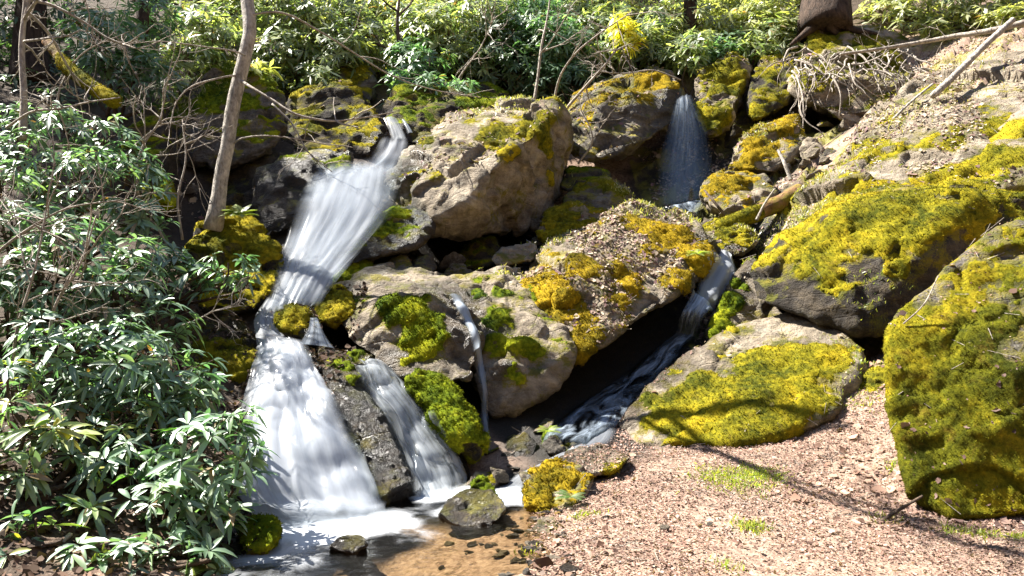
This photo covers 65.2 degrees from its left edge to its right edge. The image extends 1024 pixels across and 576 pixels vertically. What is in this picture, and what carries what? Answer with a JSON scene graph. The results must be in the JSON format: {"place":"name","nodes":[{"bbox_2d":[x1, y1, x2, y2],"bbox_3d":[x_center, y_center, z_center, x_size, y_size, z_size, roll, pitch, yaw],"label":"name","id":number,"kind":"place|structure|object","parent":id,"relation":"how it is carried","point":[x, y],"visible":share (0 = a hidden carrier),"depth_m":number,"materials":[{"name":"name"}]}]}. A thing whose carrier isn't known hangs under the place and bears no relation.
{"place":"outdoors","nodes":[
{"label":"outdoors","id":0,"kind":"place"},
{"bbox_2d":[42,39,122,109],"bbox_3d":[-5.007,-2.501,9.273,1.397,0.990,0.198,0,0,28],"label":"mossy log","id":1,"kind":"object","parent":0,"point":[102,92],"visible":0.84,"depth_m":9.14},
{"bbox_2d":[27,0,161,116],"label":"sapling","id":2,"kind":"object","parent":1,"relation":"on","point":[78,57],"visible":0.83,"depth_m":9.59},
{"bbox_2d":[239,341,372,521],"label":"waterfall","id":3,"kind":"structure","parent":0,"point":[317,467],"depth_m":5.96,"materials":[{"name":"grey liquid"}]},
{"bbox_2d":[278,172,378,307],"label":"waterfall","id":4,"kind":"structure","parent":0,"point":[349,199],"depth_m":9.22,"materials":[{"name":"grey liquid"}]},
{"bbox_2d":[244,475,532,563],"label":"pool water","id":5,"kind":"structure","parent":0,"point":[308,531],"depth_m":5.39,"materials":[{"name":"grey liquid"}]},
{"bbox_2d":[329,534,367,555],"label":"stone","id":6,"kind":"object","parent":5,"relation":"in","point":[350,545],"visible":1,"depth_m":4.88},
{"bbox_2d":[358,359,466,502],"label":"waterfall","id":7,"kind":"structure","parent":0,"point":[444,477],"depth_m":6.70,"materials":[{"name":"grey liquid"}]},
{"bbox_2d":[0,0,1023,575],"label":"ground","id":8,"kind":"structure","parent":0,"point":[424,550],"depth_m":6.96,"materials":[{"name":"soil"}]},
{"bbox_2d":[8,0,52,83],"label":"tree","id":9,"kind":"object","parent":8,"relation":"on","point":[30,57],"visible":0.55,"depth_m":12.41,"materials":[{"name":"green plant"}]},
{"bbox_2d":[0,68,94,105],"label":"rhododendron","id":10,"kind":"object","parent":8,"relation":"on","point":[14,81],"visible":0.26,"depth_m":11.95,"materials":[{"name":"green plant"}]},
{"bbox_2d":[0,0,109,75],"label":"rhododendron","id":11,"kind":"object","parent":8,"relation":"on","point":[5,27],"visible":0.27,"depth_m":12.97,"materials":[{"name":"green plant"}]},
{"bbox_2d":[0,489,116,572],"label":"rhododendron","id":12,"kind":"object","parent":8,"relation":"on","point":[86,513],"visible":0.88,"depth_m":4.35,"materials":[{"name":"green plant"}]},
{"bbox_2d":[0,105,144,399],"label":"sapling","id":13,"kind":"object","parent":8,"relation":"on","point":[31,278],"visible":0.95,"depth_m":5.54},
{"bbox_2d":[23,0,125,57],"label":"sapling","id":14,"kind":"object","parent":8,"relation":"on","point":[44,38],"visible":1,"depth_m":7.83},
{"bbox_2d":[0,356,166,507],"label":"rhododendron","id":15,"kind":"object","parent":8,"relation":"on","point":[66,443],"visible":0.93,"depth_m":4.86,"materials":[{"name":"green plant"}]},
{"bbox_2d":[0,154,180,268],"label":"sapling","id":16,"kind":"object","parent":8,"relation":"on","point":[23,232],"visible":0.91,"depth_m":6.11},
{"bbox_2d":[10,0,174,141],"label":"sapling","id":17,"kind":"object","parent":8,"relation":"on","point":[27,12],"visible":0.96,"depth_m":8.19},
{"bbox_2d":[0,100,198,283],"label":"rhododendron","id":18,"kind":"object","parent":8,"relation":"on","point":[99,151],"visible":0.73,"depth_m":7.96,"materials":[{"name":"green plant"}]},
{"bbox_2d":[0,50,120,184],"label":"sapling","id":19,"kind":"object","parent":18,"relation":"on","point":[36,110],"visible":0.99,"depth_m":7.29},
{"bbox_2d":[0,158,205,357],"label":"rhododendron","id":20,"kind":"object","parent":8,"relation":"on","point":[46,253],"visible":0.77,"depth_m":6.51,"materials":[{"name":"green plant"}]},
{"bbox_2d":[0,308,232,453],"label":"rhododendron","id":21,"kind":"object","parent":8,"relation":"on","point":[112,374],"visible":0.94,"depth_m":5.44,"materials":[{"name":"green plant"}]},
{"bbox_2d":[52,0,188,120],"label":"rhododendron","id":22,"kind":"object","parent":8,"relation":"on","point":[138,57],"visible":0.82,"depth_m":11.59,"materials":[{"name":"green plant"}]},
{"bbox_2d":[118,102,179,219],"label":"boulder","id":23,"kind":"object","parent":8,"relation":"on","point":[157,145],"visible":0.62,"depth_m":10.12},
{"bbox_2d":[77,5,221,211],"bbox_3d":[-4.042,-1.924,9.142,1.729,2.247,1.564,0,0,39],"label":"sapling","id":24,"kind":"object","parent":8,"relation":"on","point":[159,123],"visible":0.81,"depth_m":9.16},
{"bbox_2d":[85,519,238,575],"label":"rhododendron","id":25,"kind":"object","parent":8,"relation":"on","point":[130,545],"visible":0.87,"depth_m":4.44,"materials":[{"name":"green plant"}]},
{"bbox_2d":[76,399,279,550],"bbox_3d":[-2.088,1.217,4.984,1.254,0.934,0.947,0,0,-12],"label":"rhododendron","id":26,"kind":"object","parent":8,"relation":"on","point":[175,476],"visible":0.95,"depth_m":4.83,"materials":[{"name":"green plant"}]},
{"bbox_2d":[0,252,368,575],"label":"leaf litter","id":27,"kind":"object","parent":8,"relation":"on","point":[37,546],"visible":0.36,"depth_m":5.07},
{"bbox_2d":[0,159,171,375],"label":"sapling","id":28,"kind":"object","parent":27,"relation":"on","point":[79,262],"visible":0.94,"depth_m":5.64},
{"bbox_2d":[148,0,255,109],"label":"rhododendron","id":29,"kind":"object","parent":8,"relation":"on","point":[194,17],"visible":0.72,"depth_m":13.20,"materials":[{"name":"green plant"}]},
{"bbox_2d":[153,250,266,310],"bbox_3d":[-2.949,-0.059,7.620,1.096,0.608,0.696,0,0,10],"label":"rhododendron","id":30,"kind":"object","parent":8,"relation":"on","point":[199,269],"visible":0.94,"depth_m":7.65,"materials":[{"name":"green plant"}]},
{"bbox_2d":[179,314,261,383],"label":"boulder","id":31,"kind":"object","parent":8,"relation":"on","point":[239,367],"visible":0.53,"depth_m":7.33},
{"bbox_2d":[180,0,267,73],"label":"rhododendron","id":32,"kind":"object","parent":8,"relation":"on","point":[236,22],"visible":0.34,"depth_m":14.15,"materials":[{"name":"green plant"}]},
{"bbox_2d":[167,60,287,171],"bbox_3d":[-4.282,-2.471,11.795,1.567,1.864,2.504,0,0,-29],"label":"boulder","id":33,"kind":"object","parent":8,"relation":"on","point":[253,104],"visible":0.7,"depth_m":11.11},
{"bbox_2d":[182,205,284,316],"bbox_3d":[-3.177,-0.326,9.010,1.058,1.292,2.258,0,0,-24],"label":"boulder","id":34,"kind":"object","parent":8,"relation":"on","point":[237,235],"visible":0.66,"depth_m":8.52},
{"bbox_2d":[112,75,234,239],"bbox_3d":[-3.493,-1.440,8.577,1.201,1.876,1.338,0,0,0],"label":"sapling","id":35,"kind":"object","parent":34,"relation":"on","point":[182,176],"visible":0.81,"depth_m":8.50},
{"bbox_2d":[126,0,493,231],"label":"tree","id":36,"kind":"object","parent":34,"relation":"on","point":[214,219],"visible":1,"depth_m":8.79,"materials":[{"name":"brown plant"}]},
{"bbox_2d":[195,149,278,218],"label":"boulder","id":37,"kind":"object","parent":8,"relation":"on","point":[239,187],"visible":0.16,"depth_m":11.00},
{"bbox_2d":[237,512,282,555],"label":"boulder","id":38,"kind":"object","parent":8,"relation":"on","point":[268,534],"visible":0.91,"depth_m":4.88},
{"bbox_2d":[235,0,345,92],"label":"rhododendron","id":39,"kind":"object","parent":8,"relation":"on","point":[283,30],"visible":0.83,"depth_m":14.04,"materials":[{"name":"green plant"}]},
{"bbox_2d":[269,298,322,340],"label":"stone","id":40,"kind":"object","parent":8,"relation":"on","point":[290,317],"visible":0.89,"depth_m":7.76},
{"bbox_2d":[251,147,353,236],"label":"boulder","id":41,"kind":"object","parent":8,"relation":"on","point":[284,201],"visible":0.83,"depth_m":10.11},
{"bbox_2d":[237,340,386,512],"bbox_3d":[-1.779,1.294,6.902,1.183,1.614,2.700,0,0,-17],"label":"rock ledge","id":42,"kind":"object","parent":8,"relation":"on","point":[339,418],"visible":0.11,"depth_m":6.55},
{"bbox_2d":[310,283,355,328],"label":"stone","id":43,"kind":"object","parent":8,"relation":"on","point":[332,307],"visible":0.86,"depth_m":8.10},
{"bbox_2d":[281,78,385,160],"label":"mossy rock","id":44,"kind":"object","parent":8,"relation":"on","point":[368,138],"depth_m":12.38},
{"bbox_2d":[275,13,397,81],"bbox_3d":[-3.147,-4.452,14.851,2.700,1.468,1.348,0,0,15],"label":"rhododendron","id":45,"kind":"object","parent":8,"relation":"on","point":[378,62],"visible":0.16,"depth_m":14.59,"materials":[{"name":"green plant"}]},
{"bbox_2d":[288,0,396,91],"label":"rhododendron","id":46,"kind":"object","parent":8,"relation":"on","point":[353,43],"visible":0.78,"depth_m":13.97,"materials":[{"name":"green plant"}]},
{"bbox_2d":[312,64,377,102],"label":"boulder","id":47,"kind":"object","parent":8,"relation":"on","point":[364,78],"visible":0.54,"depth_m":13.72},
{"bbox_2d":[331,258,374,283],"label":"boulder","id":48,"kind":"object","parent":8,"relation":"on","point":[340,273],"visible":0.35,"depth_m":9.04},
{"bbox_2d":[334,204,435,266],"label":"boulder","id":49,"kind":"object","parent":48,"relation":"on","point":[394,231],"visible":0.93,"depth_m":9.38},
{"bbox_2d":[317,345,416,510],"bbox_3d":[-1.289,1.226,7.004,0.733,1.373,2.301,0,0,-25],"label":"boulder","id":50,"kind":"object","parent":8,"relation":"on","point":[386,468],"visible":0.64,"depth_m":6.39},
{"bbox_2d":[334,262,484,381],"bbox_3d":[-1.206,0.325,8.652,1.471,1.255,2.898,0,0,-17],"label":"boulder","id":51,"kind":"object","parent":8,"relation":"on","point":[408,319],"visible":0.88,"depth_m":7.78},
{"bbox_2d":[356,364,470,491],"bbox_3d":[-0.927,1.350,7.324,1.051,1.300,1.923,0,0,-39],"label":"rock ledge","id":52,"kind":"object","parent":8,"relation":"on","point":[375,396],"visible":0.18,"depth_m":6.92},
{"bbox_2d":[374,32,479,107],"bbox_3d":[-1.381,-3.597,13.659,1.931,1.622,1.810,0,0,0],"label":"rhododendron","id":53,"kind":"object","parent":8,"relation":"on","point":[414,65],"visible":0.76,"depth_m":13.63,"materials":[{"name":"green plant"}]},
{"bbox_2d":[382,83,505,150],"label":"mossy rock","id":54,"kind":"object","parent":8,"relation":"on","point":[418,110],"depth_m":12.63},
{"bbox_2d":[356,0,414,81],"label":"sapling","id":55,"kind":"object","parent":54,"relation":"on","point":[398,15],"visible":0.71,"depth_m":14.26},
{"bbox_2d":[403,367,490,465],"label":"boulder","id":56,"kind":"object","parent":8,"relation":"on","point":[450,411],"visible":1,"depth_m":6.82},
{"bbox_2d":[378,0,521,81],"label":"rhododendron","id":57,"kind":"object","parent":8,"relation":"on","point":[440,25],"visible":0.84,"depth_m":14.89,"materials":[{"name":"green plant"}]},
{"bbox_2d":[452,294,487,432],"bbox_3d":[-0.352,0.764,7.555,0.246,1.422,1.602,0,0,-14],"label":"waterfall trickle","id":58,"kind":"object","parent":8,"relation":"on","point":[463,309],"visible":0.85,"depth_m":7.70,"materials":[{"name":"white liquid"}]},
{"bbox_2d":[438,488,505,529],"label":"stone","id":59,"kind":"object","parent":8,"relation":"on","point":[471,508],"visible":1,"depth_m":5.54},
{"bbox_2d":[443,78,509,97],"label":"boulder","id":60,"kind":"object","parent":8,"relation":"on","point":[489,86],"visible":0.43,"depth_m":14.13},
{"bbox_2d":[384,96,573,241],"bbox_3d":[-0.584,-1.772,11.773,2.476,2.340,3.868,0,0,27],"label":"boulder","id":61,"kind":"object","parent":8,"relation":"on","point":[506,189],"visible":0.91,"depth_m":10.77,"materials":[{"name":"stone"}]},
{"bbox_2d":[403,99,555,204],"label":"leaf litter","id":62,"kind":"object","parent":61,"relation":"on","point":[487,152],"visible":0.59,"depth_m":10.87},
{"bbox_2d":[459,235,500,268],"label":"boulder","id":63,"kind":"object","parent":8,"relation":"on","point":[477,253],"visible":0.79,"depth_m":10.76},
{"bbox_2d":[458,6,563,97],"bbox_3d":[0.006,-4.348,15.190,2.159,2.105,2.048,0,0,0],"label":"rhododendron","id":64,"kind":"object","parent":8,"relation":"on","point":[512,80],"visible":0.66,"depth_m":14.69,"materials":[{"name":"green plant"}]},
{"bbox_2d":[449,265,576,418],"bbox_3d":[-0.081,0.534,8.887,1.481,1.602,2.792,0,0,0],"label":"boulder","id":65,"kind":"object","parent":8,"relation":"on","point":[528,359],"visible":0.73,"depth_m":7.85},
{"bbox_2d":[492,243,537,266],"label":"stone","id":66,"kind":"object","parent":65,"relation":"on","point":[516,254],"visible":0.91,"depth_m":9.76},
{"bbox_2d":[501,432,538,456],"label":"stone","id":67,"kind":"object","parent":8,"relation":"on","point":[524,444],"visible":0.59,"depth_m":7.11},
{"bbox_2d":[489,0,605,103],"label":"rhododendron","id":68,"kind":"object","parent":8,"relation":"on","point":[570,77],"visible":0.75,"depth_m":14.67,"materials":[{"name":"green plant"}]},
{"bbox_2d":[521,454,595,513],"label":"boulder","id":69,"kind":"object","parent":8,"relation":"on","point":[546,479],"visible":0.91,"depth_m":5.95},
{"bbox_2d":[533,0,599,99],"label":"sapling","id":70,"kind":"object","parent":8,"relation":"on","point":[541,51],"visible":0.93,"depth_m":13.71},
{"bbox_2d":[167,32,1014,304],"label":"leaf litter","id":71,"kind":"object","parent":8,"relation":"on","point":[194,199],"visible":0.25,"depth_m":12.81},
{"bbox_2d":[560,444,629,477],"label":"stone","id":72,"kind":"object","parent":8,"relation":"on","point":[609,470],"visible":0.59,"depth_m":6.47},
{"bbox_2d":[169,36,1022,282],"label":"grass","id":73,"kind":"structure","parent":8,"relation":"on","point":[685,214],"depth_m":10.92,"materials":[{"name":"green plant"}]},
{"bbox_2d":[582,27,648,75],"bbox_3d":[1.985,-4.157,14.975,0.932,1.818,1.380,0,0,43],"label":"rhododendron","id":74,"kind":"object","parent":8,"relation":"on","point":[608,52],"visible":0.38,"depth_m":14.83,"materials":[{"name":"green plant"}]},
{"bbox_2d":[519,202,717,366],"bbox_3d":[1.279,-0.186,9.941,3.525,1.986,2.196,0,0,-42],"label":"boulder","id":75,"kind":"object","parent":8,"relation":"on","point":[558,301],"visible":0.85,"depth_m":9.08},
{"bbox_2d":[535,200,607,244],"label":"boulder","id":76,"kind":"object","parent":75,"relation":"on","point":[557,220],"visible":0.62,"depth_m":10.66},
{"bbox_2d":[562,176,632,209],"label":"boulder","id":77,"kind":"object","parent":75,"relation":"on","point":[588,192],"visible":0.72,"depth_m":11.34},
{"bbox_2d":[560,165,610,191],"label":"boulder","id":78,"kind":"object","parent":77,"relation":"on","point":[582,174],"visible":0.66,"depth_m":12.00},
{"bbox_2d":[521,198,731,399],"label":"leaf litter","id":79,"kind":"object","parent":75,"relation":"on","point":[580,241],"visible":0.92,"depth_m":9.47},
{"bbox_2d":[556,0,690,79],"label":"rhododendron","id":80,"kind":"object","parent":8,"relation":"on","point":[602,7],"visible":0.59,"depth_m":15.49,"materials":[{"name":"green plant"}]},
{"bbox_2d":[568,66,685,162],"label":"boulder","id":81,"kind":"object","parent":8,"relation":"on","point":[627,142],"visible":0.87,"depth_m":13.01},
{"bbox_2d":[567,29,635,114],"bbox_3d":[1.519,-3.507,12.946,1.197,1.358,0.631,0,0,27],"label":"sapling","id":82,"kind":"object","parent":81,"relation":"on","point":[588,82],"visible":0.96,"depth_m":12.75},
{"bbox_2d":[547,0,681,95],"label":"sapling","id":83,"kind":"object","parent":81,"relation":"on","point":[567,63],"visible":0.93,"depth_m":13.18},
{"bbox_2d":[606,8,648,74],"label":"rhododendron","id":84,"kind":"object","parent":8,"relation":"on","point":[629,34],"visible":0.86,"depth_m":14.52,"materials":[{"name":"yellow plant"}]},
{"bbox_2d":[662,25,721,101],"bbox_3d":[3.375,-4.151,14.900,1.318,1.514,0.971,0,0,-31],"label":"rhododendron","id":85,"kind":"object","parent":8,"relation":"on","point":[695,48],"visible":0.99,"depth_m":14.79,"materials":[{"name":"green plant"}]},
{"bbox_2d":[656,0,784,69],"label":"rhododendron","id":86,"kind":"object","parent":8,"relation":"on","point":[724,20],"visible":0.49,"depth_m":15.76,"materials":[{"name":"green plant"}]},
{"bbox_2d":[691,51,752,137],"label":"boulder","id":87,"kind":"object","parent":8,"relation":"on","point":[729,75],"visible":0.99,"depth_m":14.01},
{"bbox_2d":[700,26,754,66],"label":"rhododendron","id":88,"kind":"object","parent":8,"relation":"on","point":[726,42],"visible":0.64,"depth_m":15.22,"materials":[{"name":"green plant"}]},
{"bbox_2d":[702,217,757,256],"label":"boulder","id":89,"kind":"object","parent":8,"relation":"on","point":[726,237],"visible":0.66,"depth_m":10.42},
{"bbox_2d":[699,168,778,214],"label":"boulder","id":90,"kind":"object","parent":8,"relation":"on","point":[738,184],"visible":0.8,"depth_m":11.58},
{"bbox_2d":[619,312,866,447],"bbox_3d":[2.498,0.961,8.238,3.512,1.379,2.058,0,0,-41],"label":"boulder","id":91,"kind":"object","parent":8,"relation":"on","point":[804,365],"visible":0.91,"depth_m":7.64,"materials":[{"name":"plant"}]},
{"bbox_2d":[706,257,785,340],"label":"boulder","id":92,"kind":"object","parent":8,"relation":"on","point":[734,300],"visible":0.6,"depth_m":9.20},
{"bbox_2d":[714,184,801,226],"bbox_3d":[3.393,-1.064,10.893,1.438,0.749,0.262,0,0,-14],"label":"rotten log","id":93,"kind":"object","parent":8,"relation":"on","point":[774,205],"visible":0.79,"depth_m":10.81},
{"bbox_2d":[493,51,1023,563],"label":"twigs","id":94,"kind":"object","parent":8,"relation":"on","point":[797,397],"visible":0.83,"depth_m":6.49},
{"bbox_2d":[737,17,790,73],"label":"rhododendron","id":95,"kind":"object","parent":8,"relation":"on","point":[760,47],"visible":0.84,"depth_m":15.02,"materials":[{"name":"green plant"}]},
{"bbox_2d":[724,103,805,151],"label":"boulder","id":96,"kind":"object","parent":8,"relation":"on","point":[745,121],"visible":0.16,"depth_m":14.13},
{"bbox_2d":[510,268,1023,575],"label":"grass","id":97,"kind":"structure","parent":8,"relation":"on","point":[753,523],"depth_m":6.00,"materials":[{"name":"green plant"}]},
{"bbox_2d":[728,113,806,174],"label":"boulder","id":98,"kind":"object","parent":8,"relation":"on","point":[753,159],"visible":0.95,"depth_m":12.43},
{"bbox_2d":[733,0,803,58],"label":"rhododendron","id":99,"kind":"object","parent":8,"relation":"on","point":[780,16],"visible":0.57,"depth_m":15.45,"materials":[{"name":"green plant"}]},
{"bbox_2d":[744,54,795,120],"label":"boulder","id":100,"kind":"object","parent":8,"relation":"on","point":[768,101],"visible":0.91,"depth_m":13.96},
{"bbox_2d":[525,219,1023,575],"bbox_3d":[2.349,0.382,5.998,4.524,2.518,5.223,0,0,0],"label":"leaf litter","id":101,"kind":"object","parent":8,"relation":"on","point":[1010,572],"visible":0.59,"depth_m":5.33,"materials":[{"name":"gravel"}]},
{"bbox_2d":[638,25,1023,341],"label":"leaf litter","id":102,"kind":"object","parent":8,"relation":"on","point":[782,181],"visible":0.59,"depth_m":11.71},
{"bbox_2d":[662,82,1023,335],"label":"slope moss","id":103,"kind":"object","parent":8,"relation":"on","point":[1013,129],"visible":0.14,"depth_m":10.36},
{"bbox_2d":[786,25,921,122],"bbox_3d":[6.281,-3.895,14.595,2.113,2.393,3.564,0,0,29],"label":"rock bank","id":104,"kind":"object","parent":8,"relation":"on","point":[817,41],"visible":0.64,"depth_m":14.01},
{"bbox_2d":[790,0,877,45],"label":"tree","id":105,"kind":"object","parent":104,"relation":"on","point":[834,17],"visible":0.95,"depth_m":14.69,"materials":[{"name":"brown plant"}]},
{"bbox_2d":[757,45,934,137],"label":"hanging roots","id":106,"kind":"object","parent":104,"relation":"hanging from","point":[884,72],"visible":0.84,"depth_m":13.43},
{"bbox_2d":[858,366,885,394],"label":"stone","id":107,"kind":"object","parent":8,"relation":"on","point":[873,378],"visible":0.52,"depth_m":7.67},
{"bbox_2d":[750,177,1023,337],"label":"boulder","id":108,"kind":"object","parent":8,"relation":"on","point":[879,230],"visible":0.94,"depth_m":8.51,"materials":[{"name":"plant"}]},
{"bbox_2d":[768,51,1023,244],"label":"rock slab","id":109,"kind":"object","parent":8,"relation":"on","point":[988,157],"visible":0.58,"depth_m":10.71,"materials":[{"name":"stone"}]},
{"bbox_2d":[929,17,1015,98],"bbox_3d":[6.803,-3.405,11.817,1.702,1.368,0.129,0,0,-22],"label":"fallen branch","id":110,"kind":"object","parent":109,"relation":"on","point":[962,67],"visible":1,"depth_m":11.77,"materials":[{"name":"wood"}]},
{"bbox_2d":[853,0,956,33],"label":"rhododendron","id":111,"kind":"object","parent":8,"relation":"on","point":[902,10],"visible":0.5,"depth_m":15.46,"materials":[{"name":"green plant"}]},
{"bbox_2d":[839,19,1023,66],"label":"fallen branch","id":112,"kind":"object","parent":8,"relation":"on","point":[991,30],"visible":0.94,"depth_m":12.98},
{"bbox_2d":[860,305,1023,530],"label":"leaf litter","id":113,"kind":"object","parent":8,"relation":"on","point":[1004,520],"visible":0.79,"depth_m":5.43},
{"bbox_2d":[881,217,1023,520],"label":"boulder","id":114,"kind":"object","parent":8,"relation":"on","point":[944,390],"visible":0.91,"depth_m":5.68,"materials":[{"name":"plant"}]},
{"bbox_2d":[908,0,1023,45],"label":"rhododendron","id":115,"kind":"object","parent":8,"relation":"on","point":[968,11],"visible":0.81,"depth_m":14.43,"materials":[{"name":"green plant"}]},
{"bbox_2d":[701,250,736,304],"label":"waterfall","id":116,"kind":"structure","parent":0,"point":[716,283],"depth_m":9.63,"materials":[{"name":"grey liquid"}]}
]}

